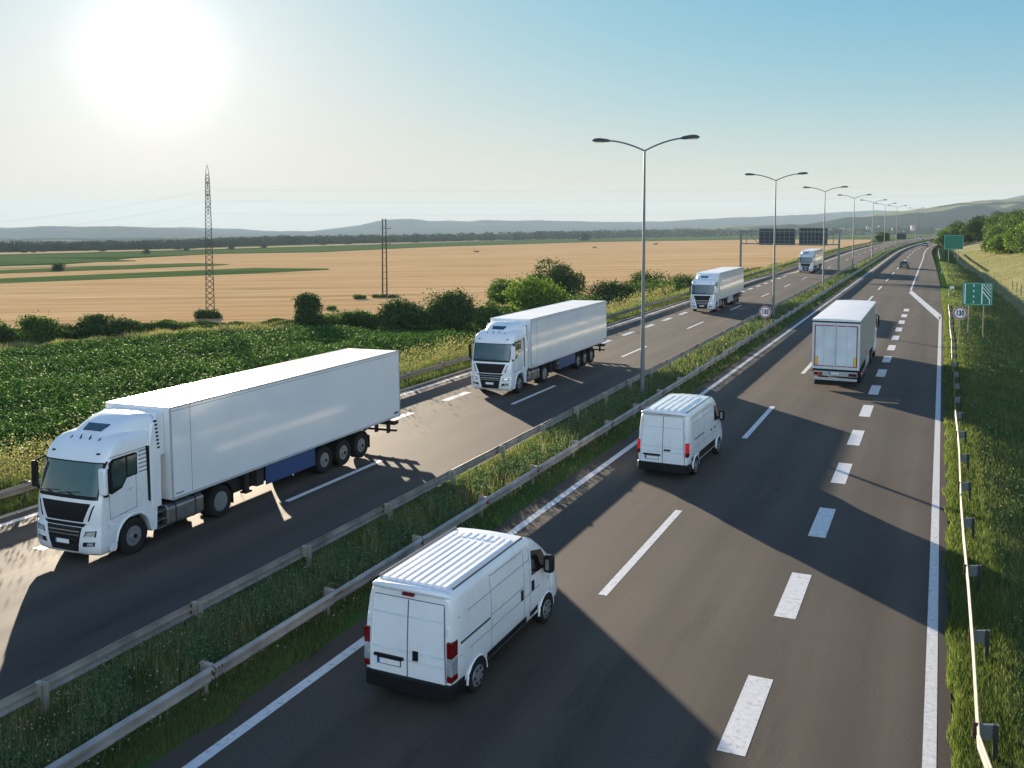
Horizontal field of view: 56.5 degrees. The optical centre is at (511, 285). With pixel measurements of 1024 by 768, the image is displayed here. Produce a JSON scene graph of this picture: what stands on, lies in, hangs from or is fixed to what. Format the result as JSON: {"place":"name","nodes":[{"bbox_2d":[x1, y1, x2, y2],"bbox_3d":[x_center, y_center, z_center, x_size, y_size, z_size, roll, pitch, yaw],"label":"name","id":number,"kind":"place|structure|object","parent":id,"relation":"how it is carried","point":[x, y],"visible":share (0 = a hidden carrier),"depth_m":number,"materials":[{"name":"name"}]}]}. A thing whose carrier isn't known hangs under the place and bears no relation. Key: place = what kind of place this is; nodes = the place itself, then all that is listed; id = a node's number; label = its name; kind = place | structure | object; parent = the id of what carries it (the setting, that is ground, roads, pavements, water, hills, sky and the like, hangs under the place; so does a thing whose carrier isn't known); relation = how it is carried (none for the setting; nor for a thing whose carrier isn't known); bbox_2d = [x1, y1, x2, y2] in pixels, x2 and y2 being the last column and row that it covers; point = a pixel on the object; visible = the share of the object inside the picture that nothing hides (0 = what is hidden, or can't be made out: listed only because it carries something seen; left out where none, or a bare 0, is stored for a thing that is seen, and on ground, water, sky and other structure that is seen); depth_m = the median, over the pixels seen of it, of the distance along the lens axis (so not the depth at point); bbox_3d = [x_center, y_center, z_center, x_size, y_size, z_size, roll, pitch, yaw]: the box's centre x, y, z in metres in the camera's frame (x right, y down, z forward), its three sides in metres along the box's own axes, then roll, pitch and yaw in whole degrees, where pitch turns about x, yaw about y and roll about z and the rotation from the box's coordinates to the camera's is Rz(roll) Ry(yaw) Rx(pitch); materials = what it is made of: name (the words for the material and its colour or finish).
{"place":"outdoors","nodes":[
{"label":"outdoors","id":0,"kind":"place"},
{"bbox_2d":[0,258,134,264],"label":"green field","id":1,"kind":"structure","parent":0,"point":[10,261],"depth_m":534.26,"materials":[{"name":"green plant"}]},
{"bbox_2d":[0,264,142,267],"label":"stubble field","id":2,"kind":"structure","parent":0,"point":[31,266],"depth_m":435.21,"materials":[{"name":"plant"}]},
{"bbox_2d":[0,263,227,272],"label":"green field","id":3,"kind":"structure","parent":0,"point":[107,267],"depth_m":401.22,"materials":[{"name":"green plant"}]},
{"bbox_2d":[0,226,257,238],"bbox_3d":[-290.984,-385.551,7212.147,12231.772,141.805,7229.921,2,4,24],"label":"hills","id":4,"kind":"structure","parent":0,"point":[89,232],"depth_m":5995.71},
{"bbox_2d":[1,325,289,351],"bbox_3d":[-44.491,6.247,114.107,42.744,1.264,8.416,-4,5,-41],"label":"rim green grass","id":5,"kind":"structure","parent":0,"point":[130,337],"depth_m":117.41,"materials":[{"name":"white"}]},
{"bbox_2d":[0,321,292,350],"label":"rim dry grass","id":6,"kind":"structure","parent":0,"point":[158,331],"depth_m":118.08,"materials":[{"name":"yellow"}]},
{"bbox_2d":[0,268,329,282],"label":"green field","id":7,"kind":"structure","parent":0,"point":[145,274],"depth_m":320.00,"materials":[{"name":"green plant"}]},
{"bbox_2d":[0,238,567,254],"bbox_3d":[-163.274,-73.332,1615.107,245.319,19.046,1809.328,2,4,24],"label":"stubble field","id":8,"kind":"structure","parent":0,"point":[1,253],"depth_m":1089.18,"materials":[{"name":"beige plant"}]},
{"bbox_2d":[342,238,353,243],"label":"bush","id":9,"kind":"object","parent":8,"relation":"on","point":[347,241],"visible":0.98,"depth_m":1363.89,"materials":[{"name":"green plant"}]},
{"bbox_2d":[0,239,871,328],"bbox_3d":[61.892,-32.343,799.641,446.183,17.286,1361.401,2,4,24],"label":"wheat field","id":10,"kind":"structure","parent":0,"point":[413,274],"depth_m":288.20,"materials":[{"name":"beige plant"}]},
{"bbox_2d":[49,263,66,270],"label":"bush","id":11,"kind":"object","parent":10,"relation":"on","point":[58,266],"visible":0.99,"depth_m":372.66,"materials":[{"name":"green plant"}]},
{"bbox_2d":[378,218,390,294],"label":"twin pole","id":12,"kind":"object","parent":10,"relation":"on","point":[386,278],"visible":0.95,"depth_m":192.28,"materials":[{"name":"metal"}]},
{"bbox_2d":[0,233,936,257],"bbox_3d":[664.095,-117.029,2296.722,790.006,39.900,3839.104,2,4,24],"label":"green field","id":13,"kind":"structure","parent":0,"point":[342,248],"depth_m":1061.29,"materials":[{"name":"green plant"}]},
{"bbox_2d":[0,236,1023,767],"bbox_3d":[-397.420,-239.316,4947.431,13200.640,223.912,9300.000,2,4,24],"label":"ground","id":14,"kind":"structure","parent":0,"point":[522,504],"depth_m":60.92,"materials":[{"name":"green plant"}]},
{"bbox_2d":[0,319,17,340],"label":"bush","id":15,"kind":"object","parent":14,"relation":"on","point":[4,326],"visible":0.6,"depth_m":117.26,"materials":[{"name":"green plant"}]},
{"bbox_2d":[12,310,64,342],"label":"bush","id":16,"kind":"object","parent":14,"relation":"on","point":[39,326],"visible":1,"depth_m":114.58,"materials":[{"name":"green plant"}]},
{"bbox_2d":[79,244,91,250],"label":"bush","id":17,"kind":"object","parent":14,"relation":"on","point":[86,248],"visible":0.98,"depth_m":989.80,"materials":[{"name":"green plant"}]},
{"bbox_2d":[61,313,140,336],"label":"bush","id":18,"kind":"object","parent":14,"relation":"on","point":[99,319],"visible":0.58,"depth_m":120.29,"materials":[{"name":"green plant"}]},
{"bbox_2d":[146,319,201,330],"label":"bush","id":19,"kind":"object","parent":14,"relation":"on","point":[183,325],"visible":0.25,"depth_m":124.55,"materials":[{"name":"green plant"}]},
{"bbox_2d":[192,308,222,318],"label":"bush","id":20,"kind":"object","parent":14,"relation":"on","point":[207,313],"visible":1,"depth_m":144.28,"materials":[{"name":"green plant"}]},
{"bbox_2d":[205,165,214,310],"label":"lattice pylon","id":21,"kind":"object","parent":14,"relation":"on","point":[207,187],"visible":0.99,"depth_m":151.85,"materials":[{"name":"metal"}]},
{"bbox_2d":[0,324,481,478],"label":"corn crop","id":22,"kind":"object","parent":14,"relation":"on","point":[80,377],"visible":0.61,"depth_m":87.66,"materials":[{"name":"green plant"}]},
{"bbox_2d":[291,291,324,326],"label":"bush","id":23,"kind":"object","parent":14,"relation":"on","point":[308,305],"visible":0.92,"depth_m":125.02,"materials":[{"name":"green plant"}]},
{"bbox_2d":[325,305,336,309],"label":"bush","id":24,"kind":"object","parent":14,"relation":"on","point":[333,307],"visible":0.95,"depth_m":158.08,"materials":[{"name":"green plant"}]},
{"bbox_2d":[0,280,675,484],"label":"bank weeds","id":25,"kind":"object","parent":14,"relation":"on","point":[13,462],"visible":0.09,"depth_m":63.09,"materials":[{"name":"green plant"}]},
{"bbox_2d":[0,277,694,341],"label":"scrub","id":26,"kind":"object","parent":14,"relation":"on","point":[377,321],"visible":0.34,"depth_m":124.44,"materials":[{"name":"green plant"}]},
{"bbox_2d":[322,308,378,328],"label":"bush","id":27,"kind":"object","parent":14,"relation":"on","point":[343,315],"visible":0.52,"depth_m":126.76,"materials":[{"name":"green plant"}]},
{"bbox_2d":[352,294,366,298],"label":"bush","id":28,"kind":"object","parent":14,"relation":"on","point":[359,296],"visible":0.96,"depth_m":185.39,"materials":[{"name":"green plant"}]},
{"bbox_2d":[370,294,400,297],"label":"bush","id":29,"kind":"object","parent":14,"relation":"on","point":[382,296],"visible":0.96,"depth_m":188.25,"materials":[{"name":"green plant"}]},
{"bbox_2d":[1,259,796,483],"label":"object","id":30,"kind":"structure","parent":14,"relation":"on","point":[472,350],"depth_m":69.67,"materials":[{"name":"yellow"}]},
{"bbox_2d":[375,294,424,327],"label":"bush","id":31,"kind":"object","parent":14,"relation":"on","point":[397,307],"visible":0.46,"depth_m":128.06,"materials":[{"name":"green plant"}]},
{"bbox_2d":[0,299,804,764],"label":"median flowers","id":32,"kind":"object","parent":14,"relation":"on","point":[304,567],"visible":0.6,"depth_m":22.21,"materials":[{"name":"white plant"}]},
{"bbox_2d":[0,248,837,490],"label":"bank grass","id":33,"kind":"structure","parent":14,"relation":"on","point":[7,483],"depth_m":65.67,"materials":[{"name":"green plant"}]},
{"bbox_2d":[0,241,876,499],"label":"guardrail","id":34,"kind":"object","parent":14,"relation":"on","point":[26,487],"visible":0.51,"depth_m":60.82,"materials":[{"name":"metal"}]},
{"bbox_2d":[0,242,877,514],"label":"verge grass","id":35,"kind":"structure","parent":14,"relation":"on","point":[13,503],"depth_m":60.40,"materials":[{"name":"green plant"}]},
{"bbox_2d":[419,286,478,329],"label":"bush","id":36,"kind":"object","parent":14,"relation":"on","point":[455,302],"visible":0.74,"depth_m":124.68,"materials":[{"name":"green plant"}]},
{"bbox_2d":[0,241,910,716],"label":"guardrail","id":37,"kind":"object","parent":14,"relation":"on","point":[42,689],"visible":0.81,"depth_m":26.19,"materials":[{"name":"metal"}]},
{"bbox_2d":[0,242,916,767],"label":"median grass","id":38,"kind":"structure","parent":14,"relation":"on","point":[134,748],"depth_m":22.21,"materials":[{"name":"green plant"}]},
{"bbox_2d":[0,227,935,251],"bbox_3d":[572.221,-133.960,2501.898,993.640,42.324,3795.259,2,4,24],"label":"woods","id":39,"kind":"object","parent":14,"relation":"on","point":[16,246],"visible":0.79,"depth_m":1590.16,"materials":[{"name":"green plant"}]},
{"bbox_2d":[0,236,936,717],"bbox_3d":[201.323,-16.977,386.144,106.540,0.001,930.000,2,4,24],"label":"carriageway","id":40,"kind":"structure","parent":14,"relation":"on","point":[60,610],"depth_m":32.46,"materials":[{"name":"grey asphalt"}]},
{"bbox_2d":[31,348,399,554],"bbox_3d":[-9.598,5.489,35.242,2.946,4.132,17.027,1,4,24],"label":"articulated truck","id":41,"kind":"object","parent":40,"relation":"on","point":[122,475],"visible":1,"depth_m":31.28,"materials":[{"name":"white paint"}]},
{"bbox_2d":[0,264,798,518],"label":"kerb","id":42,"kind":"structure","parent":40,"relation":"on","point":[18,511],"depth_m":58.91,"materials":[{"name":"concrete"}]},
{"bbox_2d":[468,300,606,392],"bbox_3d":[2.190,3.677,61.434,2.917,4.092,16.861,1,4,24],"label":"articulated truck","id":43,"kind":"object","parent":40,"relation":"on","point":[515,351],"visible":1,"depth_m":57.12,"materials":[{"name":"white paint"}]},
{"bbox_2d":[689,267,743,310],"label":"articulated truck","id":44,"kind":"object","parent":40,"relation":"on","point":[713,289],"visible":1,"depth_m":103.63,"materials":[{"name":"white paint"}]},
{"bbox_2d":[798,249,822,272],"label":"articulated truck","id":45,"kind":"object","parent":40,"relation":"on","point":[811,260],"visible":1,"depth_m":176.31,"materials":[{"name":"white paint"}]},
{"bbox_2d":[45,241,917,767],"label":"guardrail","id":46,"kind":"object","parent":14,"relation":"on","point":[133,721],"visible":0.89,"depth_m":23.51,"materials":[{"name":"metal"}]},
{"bbox_2d":[469,299,504,331],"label":"bush","id":47,"kind":"object","parent":14,"relation":"on","point":[488,310],"visible":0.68,"depth_m":120.22,"materials":[{"name":"green plant"}]},
{"bbox_2d":[485,276,525,308],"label":"broadleaf tree","id":48,"kind":"object","parent":14,"relation":"on","point":[494,290],"visible":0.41,"depth_m":150.64,"materials":[{"name":"green plant"}]},
{"bbox_2d":[510,234,521,239],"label":"bush","id":49,"kind":"object","parent":14,"relation":"on","point":[515,236],"visible":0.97,"depth_m":1771.78,"materials":[{"name":"green plant"}]},
{"bbox_2d":[496,272,578,313],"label":"broadleaf tree","id":50,"kind":"object","parent":14,"relation":"on","point":[531,295],"visible":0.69,"depth_m":127.46,"materials":[{"name":"green plant"}]},
{"bbox_2d":[147,241,951,767],"bbox_3d":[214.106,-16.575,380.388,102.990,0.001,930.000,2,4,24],"label":"carriageway","id":51,"kind":"structure","parent":14,"relation":"on","point":[667,645],"depth_m":23.92,"materials":[{"name":"grey asphalt"}]},
{"bbox_2d":[364,526,556,701],"bbox_3d":[-0.923,7.216,22.233,2.714,2.501,6.072,2,4,25],"label":"panel van","id":52,"kind":"object","parent":51,"relation":"on","point":[452,611],"visible":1,"depth_m":19.96,"materials":[{"name":"white paint"}]},
{"bbox_2d":[0,237,941,767],"bbox_3d":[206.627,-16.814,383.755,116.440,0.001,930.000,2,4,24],"label":"road markings","id":53,"kind":"object","parent":51,"relation":"on","point":[740,727],"visible":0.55,"depth_m":25.71,"materials":[{"name":"paint"}]},
{"bbox_2d":[637,393,724,474],"bbox_3d":[7.060,5.952,39.212,2.620,2.654,6.020,2,4,26],"label":"panel van","id":54,"kind":"object","parent":51,"relation":"on","point":[680,433],"visible":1,"depth_m":36.85,"materials":[{"name":"white paint"}]},
{"bbox_2d":[810,300,879,386],"bbox_3d":[22.396,3.503,63.431,2.946,4.161,17.073,2,4,24],"label":"articulated truck","id":55,"kind":"object","parent":51,"relation":"on","point":[844,339],"visible":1,"depth_m":56.02,"materials":[{"name":"white paint"}]},
{"bbox_2d":[899,261,909,268],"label":"hatchback car","id":56,"kind":"object","parent":51,"relation":"on","point":[904,264],"visible":1,"depth_m":190.17,"materials":[{"name":"black paint"}]},
{"bbox_2d":[523,257,588,299],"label":"broadleaf tree","id":57,"kind":"object","parent":14,"relation":"on","point":[557,274],"visible":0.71,"depth_m":161.61,"materials":[{"name":"green plant"}]},
{"bbox_2d":[577,233,591,240],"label":"bush","id":58,"kind":"object","parent":14,"relation":"on","point":[584,236],"visible":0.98,"depth_m":1493.50,"materials":[{"name":"green plant"}]},
{"bbox_2d":[567,290,602,300],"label":"bush","id":59,"kind":"object","parent":14,"relation":"on","point":[586,297],"visible":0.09,"depth_m":136.14,"materials":[{"name":"green plant"}]},
{"bbox_2d":[582,277,638,306],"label":"bush","id":60,"kind":"object","parent":14,"relation":"on","point":[612,287],"visible":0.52,"depth_m":158.69,"materials":[{"name":"green plant"}]},
{"bbox_2d":[592,135,699,393],"bbox_3d":[7.271,-0.813,52.635,6.000,14.679,0.380,2,4,24],"label":"street lamp","id":61,"kind":"object","parent":14,"relation":"on","point":[642,365],"visible":0.94,"depth_m":52.62,"materials":[{"name":"grey metal"}]},
{"bbox_2d":[627,268,673,287],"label":"bush","id":62,"kind":"object","parent":14,"relation":"on","point":[636,277],"visible":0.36,"depth_m":185.57,"materials":[{"name":"green plant"}]},
{"bbox_2d":[622,277,682,301],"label":"bush","id":63,"kind":"object","parent":14,"relation":"on","point":[647,285],"visible":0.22,"depth_m":156.57,"materials":[{"name":"green plant"}]},
{"bbox_2d":[669,272,694,286],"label":"bush","id":64,"kind":"object","parent":14,"relation":"on","point":[682,279],"visible":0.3,"depth_m":195.31,"materials":[{"name":"green plant"}]},
{"bbox_2d":[744,266,763,272],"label":"bush","id":65,"kind":"object","parent":14,"relation":"on","point":[748,269],"visible":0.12,"depth_m":252.78,"materials":[{"name":"green plant"}]},
{"bbox_2d":[759,306,770,336],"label":"speed limit sign","id":66,"kind":"object","parent":14,"relation":"on","point":[765,312],"visible":0.99,"depth_m":79.64,"materials":[{"name":"metal"}]},
{"bbox_2d":[745,172,807,317],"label":"street lamp","id":67,"kind":"object","parent":14,"relation":"on","point":[773,294],"visible":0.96,"depth_m":93.62,"materials":[{"name":"grey metal"}]},
{"bbox_2d":[739,228,839,271],"bbox_3d":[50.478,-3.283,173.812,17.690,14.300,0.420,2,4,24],"label":"sign gantry","id":68,"kind":"object","parent":14,"relation":"on","point":[811,236],"visible":0.85,"depth_m":173.28,"materials":[{"name":"metal"}]},
{"bbox_2d":[803,186,847,286],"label":"street lamp","id":69,"kind":"object","parent":14,"relation":"on","point":[824,230],"visible":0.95,"depth_m":132.73,"materials":[{"name":"grey metal"}]},
{"bbox_2d":[838,194,871,270],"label":"street lamp","id":70,"kind":"object","parent":14,"relation":"on","point":[853,227],"visible":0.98,"depth_m":176.38,"materials":[{"name":"grey metal"}]},
{"bbox_2d":[861,199,886,259],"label":"street lamp","id":71,"kind":"object","parent":14,"relation":"on","point":[872,229],"visible":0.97,"depth_m":224.59,"materials":[{"name":"grey metal"}]},
{"bbox_2d":[875,232,889,241],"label":"broadleaf tree","id":72,"kind":"object","parent":14,"relation":"on","point":[880,237],"visible":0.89,"depth_m":469.83,"materials":[{"name":"green plant"}]},
{"bbox_2d":[875,203,895,252],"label":"street lamp","id":73,"kind":"object","parent":14,"relation":"on","point":[884,230],"visible":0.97,"depth_m":271.94,"materials":[{"name":"grey metal"}]},
{"bbox_2d":[897,233,905,238],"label":"direction sign","id":74,"kind":"object","parent":14,"relation":"on","point":[901,235],"visible":0.83,"depth_m":356.21,"materials":[{"name":"grey metal"}]},
{"bbox_2d":[933,230,948,246],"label":"tree","id":75,"kind":"object","parent":14,"relation":"on","point":[938,239],"visible":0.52,"depth_m":350.06,"materials":[{"name":"green plant"}]},
{"bbox_2d":[944,235,962,282],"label":"direction sign","id":76,"kind":"object","parent":14,"relation":"on","point":[953,241],"visible":0.85,"depth_m":145.10,"materials":[{"name":"metal"}]},
{"bbox_2d":[947,227,966,241],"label":"tree","id":77,"kind":"object","parent":14,"relation":"on","point":[955,230],"visible":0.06,"depth_m":360.71,"materials":[{"name":"green plant"}]},
{"bbox_2d":[951,222,965,233],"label":"tree","id":78,"kind":"object","parent":14,"relation":"on","point":[959,225],"visible":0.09,"depth_m":382.02,"materials":[{"name":"green plant"}]},
{"bbox_2d":[953,307,966,349],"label":"speed limit sign","id":79,"kind":"object","parent":14,"relation":"on","point":[959,313],"visible":1,"depth_m":70.85,"materials":[{"name":"metal"}]},
{"bbox_2d":[959,224,973,242],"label":"tree","id":80,"kind":"object","parent":14,"relation":"on","point":[967,239],"visible":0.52,"depth_m":365.16,"materials":[{"name":"green plant"}]},
{"bbox_2d":[948,304,998,767],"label":"guardrail","id":81,"kind":"object","parent":14,"relation":"on","point":[983,731],"visible":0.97,"depth_m":24.86,"materials":[{"name":"metal"}]},
{"bbox_2d":[962,214,988,241],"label":"tree","id":82,"kind":"object","parent":14,"relation":"on","point":[974,231],"visible":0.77,"depth_m":346.95,"materials":[{"name":"green plant"}]},
{"bbox_2d":[962,282,992,339],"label":"lane end sign","id":83,"kind":"object","parent":14,"relation":"on","point":[977,293],"visible":0.93,"depth_m":79.30,"materials":[{"name":"metal"}]},
{"bbox_2d":[939,261,1023,767],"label":"slope grass","id":84,"kind":"structure","parent":14,"relation":"on","point":[1005,319],"depth_m":43.03,"materials":[{"name":"green plant"}]},
{"bbox_2d":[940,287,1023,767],"bbox_3d":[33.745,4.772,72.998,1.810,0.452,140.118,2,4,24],"label":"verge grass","id":85,"kind":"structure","parent":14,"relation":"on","point":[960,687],"depth_m":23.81,"materials":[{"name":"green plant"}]},
{"bbox_2d":[956,249,1023,323],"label":"meadow grass","id":86,"kind":"structure","parent":14,"relation":"on","point":[988,266],"depth_m":209.80,"materials":[{"name":"yellow"}]},
{"bbox_2d":[982,221,997,240],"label":"tree","id":87,"kind":"object","parent":14,"relation":"on","point":[986,228],"visible":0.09,"depth_m":302.89,"materials":[{"name":"green plant"}]},
{"bbox_2d":[984,217,998,224],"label":"tree","id":88,"kind":"object","parent":14,"relation":"on","point":[990,220],"visible":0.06,"depth_m":347.62,"materials":[{"name":"green plant"}]},
{"bbox_2d":[980,223,1005,253],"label":"tree","id":89,"kind":"object","parent":14,"relation":"on","point":[995,229],"visible":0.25,"depth_m":257.90,"materials":[{"name":"green plant"}]},
{"bbox_2d":[990,211,1004,220],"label":"tree","id":90,"kind":"object","parent":14,"relation":"on","point":[994,213],"visible":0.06,"depth_m":363.43,"materials":[{"name":"green plant"}]},
{"bbox_2d":[985,234,1013,254],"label":"wood tree","id":91,"kind":"object","parent":14,"relation":"on","point":[995,244],"visible":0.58,"depth_m":248.42,"materials":[{"name":"green plant"}]},
{"bbox_2d":[998,210,1018,220],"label":"tree","id":92,"kind":"object","parent":14,"relation":"on","point":[1002,216],"visible":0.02,"depth_m":343.88,"materials":[{"name":"green plant"}]},
{"bbox_2d":[996,216,1023,250],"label":"tree","id":93,"kind":"object","parent":14,"relation":"on","point":[1015,220],"visible":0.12,"depth_m":250.13,"materials":[{"name":"green plant"}]},
{"bbox_2d":[996,208,1023,226],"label":"tree","id":94,"kind":"object","parent":14,"relation":"on","point":[1011,213],"visible":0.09,"depth_m":287.80,"materials":[{"name":"green plant"}]},
{"bbox_2d":[1001,222,1023,253],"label":"tree","id":95,"kind":"object","parent":14,"relation":"on","point":[1009,236],"visible":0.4,"depth_m":236.13,"materials":[{"name":"green plant"}]},
{"bbox_2d":[1007,226,1023,252],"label":"tree","id":96,"kind":"object","parent":14,"relation":"on","point":[1013,244],"visible":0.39,"depth_m":228.18,"materials":[{"name":"green plant"}]},
{"bbox_2d":[1012,230,1023,254],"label":"tree","id":97,"kind":"object","parent":14,"relation":"on","point":[1021,247],"visible":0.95,"depth_m":222.85,"materials":[{"name":"green plant"}]},
{"bbox_2d":[0,198,1023,243],"bbox_3d":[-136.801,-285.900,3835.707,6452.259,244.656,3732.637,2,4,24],"label":"hills","id":98,"kind":"structure","parent":0,"point":[937,218],"depth_m":3278.59,"materials":[{"name":"green plant"}]},
{"bbox_2d":[0,0,1023,230],"label":"sky","id":99,"kind":"structure","parent":0,"point":[360,111],"materials":[{"name":"blue"}]},
{"bbox_2d":[176,210,895,232],"bbox_3d":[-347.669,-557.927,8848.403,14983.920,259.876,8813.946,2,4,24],"label":"hills","id":100,"kind":"structure","parent":0,"point":[402,225],"depth_m":7514.36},
{"bbox_2d":[224,195,1023,235],"bbox_3d":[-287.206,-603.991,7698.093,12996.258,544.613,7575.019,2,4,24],"label":"hills","id":101,"kind":"structure","parent":0,"point":[410,233],"depth_m":6658.72,"materials":[{"name":"green plant"}]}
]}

